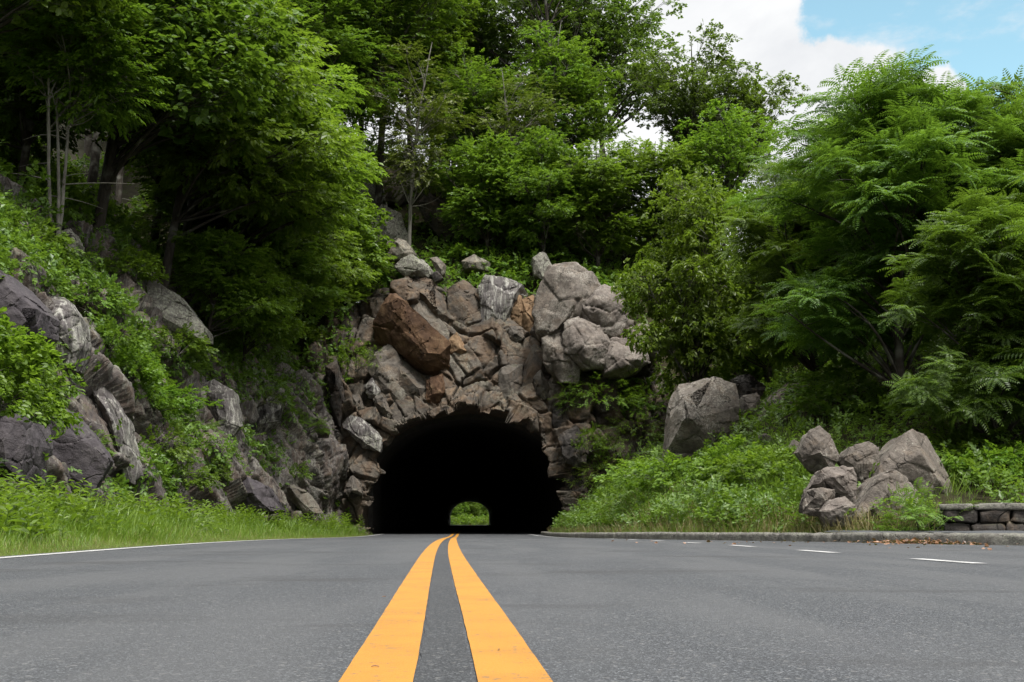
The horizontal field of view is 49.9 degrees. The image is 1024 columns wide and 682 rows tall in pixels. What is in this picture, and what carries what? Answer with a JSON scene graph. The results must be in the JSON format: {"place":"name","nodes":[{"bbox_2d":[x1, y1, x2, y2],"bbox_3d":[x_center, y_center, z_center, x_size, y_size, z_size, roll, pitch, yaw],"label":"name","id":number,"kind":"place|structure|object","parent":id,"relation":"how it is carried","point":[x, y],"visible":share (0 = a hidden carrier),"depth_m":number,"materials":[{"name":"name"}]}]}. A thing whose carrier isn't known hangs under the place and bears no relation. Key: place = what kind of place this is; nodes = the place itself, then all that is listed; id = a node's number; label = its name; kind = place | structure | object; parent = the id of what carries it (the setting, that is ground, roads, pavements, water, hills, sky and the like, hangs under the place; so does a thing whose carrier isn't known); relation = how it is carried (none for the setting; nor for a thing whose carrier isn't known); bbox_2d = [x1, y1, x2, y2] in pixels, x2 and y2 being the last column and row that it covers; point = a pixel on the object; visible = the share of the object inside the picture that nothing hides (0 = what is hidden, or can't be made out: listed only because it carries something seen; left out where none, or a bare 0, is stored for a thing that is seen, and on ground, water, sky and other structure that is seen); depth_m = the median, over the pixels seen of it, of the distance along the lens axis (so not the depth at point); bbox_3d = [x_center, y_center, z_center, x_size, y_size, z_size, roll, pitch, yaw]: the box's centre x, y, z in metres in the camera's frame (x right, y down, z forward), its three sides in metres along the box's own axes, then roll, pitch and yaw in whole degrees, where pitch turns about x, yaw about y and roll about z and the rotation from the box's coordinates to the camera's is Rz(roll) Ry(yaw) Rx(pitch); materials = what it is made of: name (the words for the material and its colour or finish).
{"place":"outdoors","nodes":[
{"label":"outdoors","id":0,"kind":"place"},
{"bbox_2d":[0,171,361,532],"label":"cliff","id":1,"kind":"structure","parent":0,"point":[326,454],"depth_m":29.69,"materials":[{"name":"stone"}]},
{"bbox_2d":[0,414,53,485],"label":"rock","id":2,"kind":"object","parent":1,"relation":"attached to","point":[24,446],"visible":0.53,"depth_m":17.06,"materials":[{"name":"stone"}]},
{"bbox_2d":[0,270,59,348],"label":"rock","id":3,"kind":"object","parent":1,"relation":"attached to","point":[26,307],"visible":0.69,"depth_m":18.30,"materials":[{"name":"stone"}]},
{"bbox_2d":[0,307,73,417],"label":"shrub","id":4,"kind":"object","parent":1,"relation":"on","point":[8,341],"visible":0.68,"depth_m":15.19,"materials":[{"name":"green plant"}]},
{"bbox_2d":[0,334,87,435],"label":"shrub","id":5,"kind":"object","parent":1,"relation":"on","point":[46,406],"visible":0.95,"depth_m":15.05,"materials":[{"name":"green plant"}]},
{"bbox_2d":[13,217,84,269],"bbox_3d":[-11.043,-2.332,24.977,2.561,1.224,2.080,4,-10,-23],"label":"shrub","id":6,"kind":"object","parent":1,"relation":"on","point":[62,240],"visible":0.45,"depth_m":24.88,"materials":[{"name":"green plant"}]},
{"bbox_2d":[47,294,91,373],"bbox_3d":[-8.888,-0.127,21.854,0.912,1.593,1.162,0,-9,0],"label":"rock","id":7,"kind":"object","parent":1,"relation":"attached to","point":[66,313],"visible":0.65,"depth_m":21.61,"materials":[{"name":"stone"}]},
{"bbox_2d":[48,405,113,491],"bbox_3d":[-7.875,1.924,19.747,1.487,1.594,0.831,0,-9,0],"label":"rock","id":8,"kind":"object","parent":1,"relation":"attached to","point":[86,452],"visible":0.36,"depth_m":19.41,"materials":[{"name":"stone"}]},
{"bbox_2d":[0,0,187,249],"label":"young tree","id":9,"kind":"object","parent":1,"relation":"on","point":[65,80],"visible":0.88,"depth_m":27.12,"materials":[{"name":"green plant"}]},
{"bbox_2d":[65,272,135,315],"bbox_3d":[-9.852,-1.040,25.910,1.920,1.130,2.364,2,-10,-13],"label":"shrub","id":10,"kind":"object","parent":1,"relation":"on","point":[107,301],"visible":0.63,"depth_m":25.55,"materials":[{"name":"green plant"}]},
{"bbox_2d":[92,386,143,483],"bbox_3d":[-8.416,1.747,22.904,1.444,2.446,1.395,0,-9,0],"label":"rock","id":11,"kind":"object","parent":1,"relation":"attached to","point":[106,403],"visible":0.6,"depth_m":22.71,"materials":[{"name":"stone"}]},
{"bbox_2d":[94,246,169,283],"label":"shrub","id":12,"kind":"object","parent":1,"relation":"on","point":[149,270],"visible":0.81,"depth_m":29.30,"materials":[{"name":"green plant"}]},
{"bbox_2d":[109,344,167,383],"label":"shrub","id":13,"kind":"object","parent":1,"relation":"on","point":[151,372],"visible":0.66,"depth_m":25.20,"materials":[{"name":"green plant"}]},
{"bbox_2d":[0,160,350,531],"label":"vines","id":14,"kind":"object","parent":1,"relation":"attached to","point":[12,237],"visible":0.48,"depth_m":26.99,"materials":[{"name":"green plant"}]},
{"bbox_2d":[144,279,212,344],"bbox_3d":[-9.665,-0.920,31.091,2.414,2.048,2.101,0,-9,0],"label":"rock","id":15,"kind":"object","parent":1,"relation":"attached to","point":[177,310],"visible":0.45,"depth_m":30.26,"materials":[{"name":"stone"}]},
{"bbox_2d":[138,380,224,416],"bbox_3d":[-8.825,1.304,26.739,2.946,1.050,3.020,-8,-12,39],"label":"shrub","id":16,"kind":"object","parent":1,"relation":"on","point":[187,408],"visible":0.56,"depth_m":26.77,"materials":[{"name":"green plant"}]},
{"bbox_2d":[148,322,218,361],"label":"shrub","id":17,"kind":"object","parent":1,"relation":"on","point":[204,351],"visible":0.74,"depth_m":29.66,"materials":[{"name":"green plant"}]},
{"bbox_2d":[202,379,242,437],"bbox_3d":[-8.678,2.076,32.462,1.506,1.879,1.417,0,-9,0],"label":"rock","id":18,"kind":"object","parent":1,"relation":"attached to","point":[228,414],"visible":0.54,"depth_m":32.05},
{"bbox_2d":[91,0,368,289],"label":"broadleaf tree","id":19,"kind":"object","parent":1,"relation":"on","point":[230,194],"visible":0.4,"depth_m":33.06,"materials":[{"name":"green plant"}]},
{"bbox_2d":[161,226,299,355],"bbox_3d":[-8.775,-1.234,33.932,3.387,4.581,3.896,-7,-12,37],"label":"broadleaf tree","id":20,"kind":"object","parent":1,"relation":"on","point":[207,257],"visible":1,"depth_m":33.68,"materials":[{"name":"green plant"}]},
{"bbox_2d":[119,0,351,259],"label":"broadleaf tree","id":21,"kind":"object","parent":1,"relation":"on","point":[187,225],"depth_m":38.89,"materials":[{"name":"green plant"}]},
{"bbox_2d":[210,247,309,365],"bbox_3d":[-8.367,-0.706,36.370,4.027,5.135,3.321,-5,-11,30],"label":"broadleaf tree","id":22,"kind":"object","parent":1,"relation":"on","point":[286,332],"visible":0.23,"depth_m":36.02,"materials":[{"name":"green plant"}]},
{"bbox_2d":[240,477,285,514],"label":"rock","id":23,"kind":"object","parent":1,"relation":"attached to","point":[262,496],"visible":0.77,"depth_m":30.03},
{"bbox_2d":[158,28,389,327],"bbox_3d":[-8.262,-5.537,37.184,9.648,10.536,7.814,-4,-10,25],"label":"broadleaf tree","id":24,"kind":"object","parent":1,"relation":"on","point":[301,223],"visible":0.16,"depth_m":36.77,"materials":[{"name":"green plant"}]},
{"bbox_2d":[238,229,347,351],"bbox_3d":[-8.037,-1.841,39.990,4.195,4.581,3.397,2,-10,-10],"label":"broadleaf tree","id":25,"kind":"object","parent":1,"relation":"on","point":[319,291],"visible":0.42,"depth_m":39.69,"materials":[{"name":"green plant"}]},
{"bbox_2d":[213,192,382,308],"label":"broadleaf tree","id":26,"kind":"object","parent":1,"relation":"on","point":[341,272],"visible":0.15,"depth_m":41.28,"materials":[{"name":"green plant"}]},
{"bbox_2d":[0,487,372,555],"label":"verge","id":27,"kind":"structure","parent":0,"point":[7,554],"depth_m":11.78,"materials":[{"name":"plant"}]},
{"bbox_2d":[0,466,364,546],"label":"weeds","id":28,"kind":"object","parent":27,"relation":"on","point":[9,507],"visible":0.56,"depth_m":14.84,"materials":[{"name":"green plant"}]},
{"bbox_2d":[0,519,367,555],"bbox_3d":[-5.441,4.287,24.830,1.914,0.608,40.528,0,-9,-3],"label":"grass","id":29,"kind":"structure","parent":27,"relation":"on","point":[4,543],"depth_m":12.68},
{"bbox_2d":[301,279,669,534],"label":"tunnel rock face","id":30,"kind":"object","parent":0,"point":[471,376],"visible":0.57,"depth_m":44.61},
{"bbox_2d":[325,359,344,426],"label":"rock","id":31,"kind":"object","parent":30,"relation":"attached to","point":[334,385],"visible":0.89,"depth_m":43.79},
{"bbox_2d":[342,415,382,452],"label":"rock","id":32,"kind":"object","parent":30,"relation":"attached to","point":[364,434],"visible":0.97,"depth_m":43.66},
{"bbox_2d":[367,344,406,401],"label":"rock","id":33,"kind":"object","parent":30,"relation":"attached to","point":[384,374],"visible":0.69,"depth_m":44.90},
{"bbox_2d":[372,293,450,375],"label":"rock","id":34,"kind":"object","parent":30,"relation":"attached to","point":[416,340],"visible":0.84,"depth_m":44.83,"materials":[{"name":"stone"}]},
{"bbox_2d":[401,276,448,322],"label":"rock","id":35,"kind":"object","parent":30,"relation":"on","point":[432,297],"visible":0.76,"depth_m":46.43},
{"bbox_2d":[447,279,479,326],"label":"rock","id":36,"kind":"object","parent":30,"relation":"attached to","point":[463,306],"visible":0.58,"depth_m":46.78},
{"bbox_2d":[478,275,527,321],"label":"rock","id":37,"kind":"object","parent":30,"relation":"on","point":[499,295],"visible":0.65,"depth_m":46.51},
{"bbox_2d":[541,330,580,384],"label":"rock","id":38,"kind":"object","parent":30,"relation":"attached to","point":[560,366],"visible":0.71,"depth_m":43.65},
{"bbox_2d":[531,262,600,341],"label":"rock","id":39,"kind":"object","parent":30,"relation":"on","point":[565,291],"visible":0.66,"depth_m":44.12,"materials":[{"name":"stone"}]},
{"bbox_2d":[558,425,590,468],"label":"rock","id":40,"kind":"object","parent":30,"relation":"attached to","point":[572,456],"visible":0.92,"depth_m":43.12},
{"bbox_2d":[562,316,609,371],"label":"rock","id":41,"kind":"object","parent":30,"relation":"attached to","point":[586,343],"visible":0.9,"depth_m":43.28,"materials":[{"name":"stone"}]},
{"bbox_2d":[582,284,628,338],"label":"rock","id":42,"kind":"object","parent":30,"relation":"attached to","point":[604,311],"visible":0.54,"depth_m":43.81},
{"bbox_2d":[601,337,650,379],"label":"rock","id":43,"kind":"object","parent":30,"relation":"attached to","point":[621,359],"visible":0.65,"depth_m":43.27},
{"bbox_2d":[0,525,1023,681],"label":"road","id":44,"kind":"structure","parent":0,"point":[460,603],"depth_m":2.99,"materials":[{"name":"asphalt"}]},
{"bbox_2d":[368,414,565,533],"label":"tunnel","id":45,"kind":"structure","parent":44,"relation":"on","point":[438,470],"depth_m":68.98,"materials":[{"name":"black"}]},
{"bbox_2d":[541,531,1023,545],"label":"kerb","id":46,"kind":"structure","parent":44,"relation":"on","point":[994,538],"depth_m":15.60,"materials":[{"name":"concrete"}]},
{"bbox_2d":[31,121,1023,532],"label":"hillside","id":47,"kind":"structure","parent":0,"point":[129,191],"depth_m":47.15,"materials":[{"name":"plant"}]},
{"bbox_2d":[0,0,144,65],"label":"broadleaf tree","id":48,"kind":"object","parent":47,"relation":"on","point":[59,8],"visible":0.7,"depth_m":25.98,"materials":[{"name":"green plant"}]},
{"bbox_2d":[0,0,160,188],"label":"broadleaf tree","id":49,"kind":"object","parent":47,"relation":"on","point":[19,115],"visible":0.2,"depth_m":30.27,"materials":[{"name":"green plant"}]},
{"bbox_2d":[124,133,250,262],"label":"broadleaf tree","id":50,"kind":"object","parent":47,"relation":"on","point":[166,206],"visible":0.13,"depth_m":40.87,"materials":[{"name":"green plant"}]},
{"bbox_2d":[85,0,308,230],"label":"broadleaf tree","id":51,"kind":"object","parent":47,"relation":"on","point":[204,69],"visible":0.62,"depth_m":29.38,"materials":[{"name":"green plant"}]},
{"bbox_2d":[265,0,403,152],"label":"forest tree","id":52,"kind":"object","parent":47,"relation":"on","point":[312,8],"visible":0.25,"depth_m":50.27,"materials":[{"name":"green plant"}]},
{"bbox_2d":[310,121,395,271],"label":"broadleaf tree","id":53,"kind":"object","parent":47,"relation":"on","point":[368,235],"visible":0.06,"depth_m":46.37,"materials":[{"name":"green plant"}]},
{"bbox_2d":[318,188,397,298],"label":"broadleaf tree","id":54,"kind":"object","parent":47,"relation":"on","point":[360,256],"visible":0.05,"depth_m":46.22,"materials":[{"name":"green plant"}]},
{"bbox_2d":[296,0,465,242],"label":"forest tree","id":55,"kind":"object","parent":47,"relation":"on","point":[386,13],"visible":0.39,"depth_m":54.18,"materials":[{"name":"green plant"}]},
{"bbox_2d":[0,127,804,517],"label":"undergrowth","id":56,"kind":"object","parent":47,"relation":"on","point":[114,207],"visible":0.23,"depth_m":44.66,"materials":[{"name":"plant"}]},
{"bbox_2d":[357,38,476,245],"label":"slim tree","id":57,"kind":"object","parent":47,"relation":"on","point":[409,163],"visible":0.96,"depth_m":51.40,"materials":[{"name":"green plant"}]},
{"bbox_2d":[366,0,494,197],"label":"forest tree","id":58,"kind":"object","parent":47,"relation":"on","point":[448,43],"visible":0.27,"depth_m":58.15,"materials":[{"name":"green plant"}]},
{"bbox_2d":[417,192,457,240],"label":"rock","id":59,"kind":"object","parent":47,"relation":"on","point":[438,228],"visible":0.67,"depth_m":52.54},
{"bbox_2d":[399,0,514,171],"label":"forest tree","id":60,"kind":"object","parent":47,"relation":"on","point":[484,27],"visible":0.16,"depth_m":60.54,"materials":[{"name":"green plant"}]},
{"bbox_2d":[410,39,510,185],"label":"slim tree","id":61,"kind":"object","parent":47,"relation":"on","point":[480,90],"visible":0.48,"depth_m":55.10,"materials":[{"name":"green plant"}]},
{"bbox_2d":[427,126,541,260],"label":"broadleaf tree","id":62,"kind":"object","parent":47,"relation":"on","point":[475,209],"visible":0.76,"depth_m":50.63,"materials":[{"name":"green plant"}]},
{"bbox_2d":[337,229,647,323],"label":"undergrowth","id":63,"kind":"object","parent":47,"relation":"on","point":[567,254],"visible":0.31,"depth_m":50.25,"materials":[{"name":"green plant"}]},
{"bbox_2d":[433,66,558,185],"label":"broadleaf tree","id":64,"kind":"object","parent":47,"relation":"on","point":[508,75],"visible":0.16,"depth_m":56.00,"materials":[{"name":"green plant"}]},
{"bbox_2d":[447,0,571,118],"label":"oak tree","id":65,"kind":"object","parent":47,"relation":"on","point":[494,5],"visible":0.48,"depth_m":60.87,"materials":[{"name":"green plant"}]},
{"bbox_2d":[465,69,578,240],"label":"slim tree","id":66,"kind":"object","parent":47,"relation":"on","point":[541,118],"visible":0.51,"depth_m":53.62,"materials":[{"name":"green plant"}]},
{"bbox_2d":[479,125,607,251],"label":"broadleaf tree","id":67,"kind":"object","parent":47,"relation":"on","point":[539,218],"visible":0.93,"depth_m":49.66,"materials":[{"name":"green plant"}]},
{"bbox_2d":[496,0,606,131],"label":"oak tree","id":68,"kind":"object","parent":47,"relation":"on","point":[546,5],"visible":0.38,"depth_m":59.07,"materials":[{"name":"green plant"}]},
{"bbox_2d":[499,20,607,155],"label":"slim tree","id":69,"kind":"object","parent":47,"relation":"on","point":[549,70],"visible":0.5,"depth_m":56.05,"materials":[{"name":"green plant"}]},
{"bbox_2d":[521,29,632,152],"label":"broadleaf tree","id":70,"kind":"object","parent":47,"relation":"on","point":[600,129],"visible":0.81,"depth_m":55.91,"materials":[{"name":"green plant"}]},
{"bbox_2d":[507,0,669,170],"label":"oak tree","id":71,"kind":"object","parent":47,"relation":"on","point":[614,19],"visible":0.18,"depth_m":61.83,"materials":[{"name":"green plant"}]},
{"bbox_2d":[535,136,659,273],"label":"broadleaf tree","id":72,"kind":"object","parent":47,"relation":"on","point":[597,234],"visible":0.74,"depth_m":49.84,"materials":[{"name":"green plant"}]},
{"bbox_2d":[552,0,687,181],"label":"oak tree","id":73,"kind":"object","parent":47,"relation":"on","point":[629,103],"visible":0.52,"depth_m":60.66,"materials":[{"name":"green plant"}]},
{"bbox_2d":[592,447,713,494],"bbox_3d":[3.616,3.033,25.670,3.553,1.235,3.466,0,-9,0],"label":"shrub","id":74,"kind":"object","parent":47,"relation":"on","point":[647,469],"visible":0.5,"depth_m":25.48,"materials":[{"name":"green plant"}]},
{"bbox_2d":[603,135,722,261],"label":"broadleaf tree","id":75,"kind":"object","parent":47,"relation":"on","point":[648,154],"visible":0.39,"depth_m":50.53,"materials":[{"name":"green plant"}]},
{"bbox_2d":[609,18,772,171],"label":"oak tree","id":76,"kind":"object","parent":47,"relation":"on","point":[663,82],"visible":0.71,"depth_m":54.54,"materials":[{"name":"green plant"}]},
{"bbox_2d":[611,160,774,394],"bbox_3d":[5.516,-0.899,34.723,4.786,9.777,4.825,-6,-11,32],"label":"maple tree","id":77,"kind":"object","parent":47,"relation":"on","point":[679,268],"visible":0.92,"depth_m":33.99,"materials":[{"name":"green plant"}]},
{"bbox_2d":[662,377,739,467],"bbox_3d":[4.708,2.105,27.852,1.812,2.330,2.770,0,-9,0],"label":"boulder","id":78,"kind":"object","parent":47,"relation":"on","point":[698,411],"visible":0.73,"depth_m":26.92,"materials":[{"name":"stone"}]},
{"bbox_2d":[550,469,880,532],"bbox_3d":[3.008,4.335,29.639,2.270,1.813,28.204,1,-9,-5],"label":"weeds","id":79,"kind":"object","parent":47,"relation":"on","point":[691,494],"visible":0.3,"depth_m":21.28,"materials":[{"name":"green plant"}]},
{"bbox_2d":[653,98,778,259],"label":"broadleaf tree","id":80,"kind":"object","parent":47,"relation":"on","point":[730,140],"visible":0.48,"depth_m":50.12,"materials":[{"name":"green plant"}]},
{"bbox_2d":[681,434,775,483],"bbox_3d":[4.605,2.489,22.869,2.138,1.104,2.118,-8,-12,39],"label":"shrub","id":81,"kind":"object","parent":47,"relation":"on","point":[736,442],"visible":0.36,"depth_m":22.68,"materials":[{"name":"green plant"}]},
{"bbox_2d":[661,59,810,256],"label":"oak tree","id":82,"kind":"object","parent":47,"relation":"on","point":[755,95],"visible":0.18,"depth_m":55.53,"materials":[{"name":"green plant"}]},
{"bbox_2d":[677,258,801,388],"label":"broadleaf tree","id":83,"kind":"object","parent":47,"relation":"on","point":[758,373],"visible":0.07,"depth_m":40.56,"materials":[{"name":"green plant"}]},
{"bbox_2d":[701,237,798,393],"bbox_3d":[8.058,-0.620,35.538,4.321,5.881,5.098,-1,-9,7],"label":"broadleaf tree","id":84,"kind":"object","parent":47,"relation":"on","point":[764,359],"visible":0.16,"depth_m":35.27,"materials":[{"name":"green plant"}]},
{"bbox_2d":[697,444,809,482],"bbox_3d":[4.869,2.487,21.894,2.773,0.988,2.842,5,-11,-30],"label":"shrub","id":85,"kind":"object","parent":47,"relation":"on","point":[726,470],"visible":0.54,"depth_m":21.36,"materials":[{"name":"green plant"}]},
{"bbox_2d":[547,411,1023,532],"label":"grass","id":86,"kind":"structure","parent":47,"relation":"on","point":[769,479],"depth_m":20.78,"materials":[{"name":"plant"}]},
{"bbox_2d":[551,325,1023,532],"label":"ground cover","id":87,"kind":"object","parent":47,"relation":"on","point":[741,496],"visible":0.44,"depth_m":22.38,"materials":[{"name":"green plant"}]},
{"bbox_2d":[712,154,874,390],"bbox_3d":[7.923,-1.628,29.071,5.457,7.430,6.597,-3,-10,20],"label":"tree of heaven","id":88,"kind":"object","parent":47,"relation":"on","point":[775,253],"visible":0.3,"depth_m":28.87,"materials":[{"name":"green plant"}]},
{"bbox_2d":[770,349,894,419],"bbox_3d":[7.348,1.007,25.168,3.153,1.728,3.049,-9,-13,44],"label":"shrub","id":89,"kind":"object","parent":47,"relation":"on","point":[836,373],"visible":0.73,"depth_m":24.50,"materials":[{"name":"green plant"}]},
{"bbox_2d":[818,496,855,526],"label":"boulder","id":90,"kind":"object","parent":47,"relation":"on","point":[832,511],"visible":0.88,"depth_m":15.79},
{"bbox_2d":[719,44,1023,423],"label":"tree of heaven","id":91,"kind":"object","parent":47,"relation":"on","point":[894,129],"visible":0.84,"depth_m":23.05,"materials":[{"name":"green plant"}]},
{"bbox_2d":[843,469,917,528],"bbox_3d":[5.454,2.389,16.465,1.105,0.918,1.097,0,-9,0],"label":"boulder","id":92,"kind":"object","parent":47,"relation":"on","point":[877,486],"visible":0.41,"depth_m":16.11,"materials":[{"name":"stone"}]},
{"bbox_2d":[803,465,856,501],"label":"boulder","id":93,"kind":"object","parent":92,"relation":"on","point":[841,480],"visible":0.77,"depth_m":16.70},
{"bbox_2d":[871,429,952,498],"bbox_3d":[6.435,2.196,18.113,1.540,1.412,1.887,0,-9,0],"label":"boulder","id":94,"kind":"object","parent":47,"relation":"on","point":[911,455],"visible":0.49,"depth_m":17.43,"materials":[{"name":"stone"}]},
{"bbox_2d":[837,441,878,485],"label":"boulder","id":95,"kind":"object","parent":94,"relation":"on","point":[861,458],"visible":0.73,"depth_m":17.66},
{"bbox_2d":[794,425,838,473],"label":"boulder","id":96,"kind":"object","parent":95,"relation":"on","point":[815,451],"visible":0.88,"depth_m":17.91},
{"bbox_2d":[869,477,980,532],"bbox_3d":[5.765,2.378,15.179,1.616,0.959,1.243,4,-10,-23],"label":"weed","id":97,"kind":"object","parent":47,"relation":"on","point":[920,507],"visible":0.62,"depth_m":15.10,"materials":[{"name":"green plant"}]},
{"bbox_2d":[877,186,1023,454],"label":"tree of heaven","id":98,"kind":"object","parent":47,"relation":"on","point":[948,302],"visible":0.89,"depth_m":19.44,"materials":[{"name":"green plant"}]},
{"bbox_2d":[880,420,1023,468],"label":"shrub","id":99,"kind":"object","parent":47,"relation":"on","point":[962,439],"visible":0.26,"depth_m":19.55,"materials":[{"name":"green plant"}]},
{"bbox_2d":[931,65,1023,327],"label":"tree of heaven","id":100,"kind":"object","parent":47,"relation":"on","point":[1015,144],"visible":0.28,"depth_m":22.99,"materials":[{"name":"green plant"}]},
{"bbox_2d":[939,503,1023,530],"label":"stone wall","id":101,"kind":"structure","parent":47,"relation":"on","point":[994,516],"depth_m":14.71,"materials":[{"name":"stone"}]},
{"bbox_2d":[939,437,1023,484],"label":"shrub","id":102,"kind":"object","parent":47,"relation":"on","point":[1006,455],"visible":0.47,"depth_m":18.18,"materials":[{"name":"green plant"}]},
{"bbox_2d":[943,170,1023,408],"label":"tree of heaven","id":103,"kind":"object","parent":47,"relation":"on","point":[997,214],"visible":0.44,"depth_m":18.97,"materials":[{"name":"green plant"}]},
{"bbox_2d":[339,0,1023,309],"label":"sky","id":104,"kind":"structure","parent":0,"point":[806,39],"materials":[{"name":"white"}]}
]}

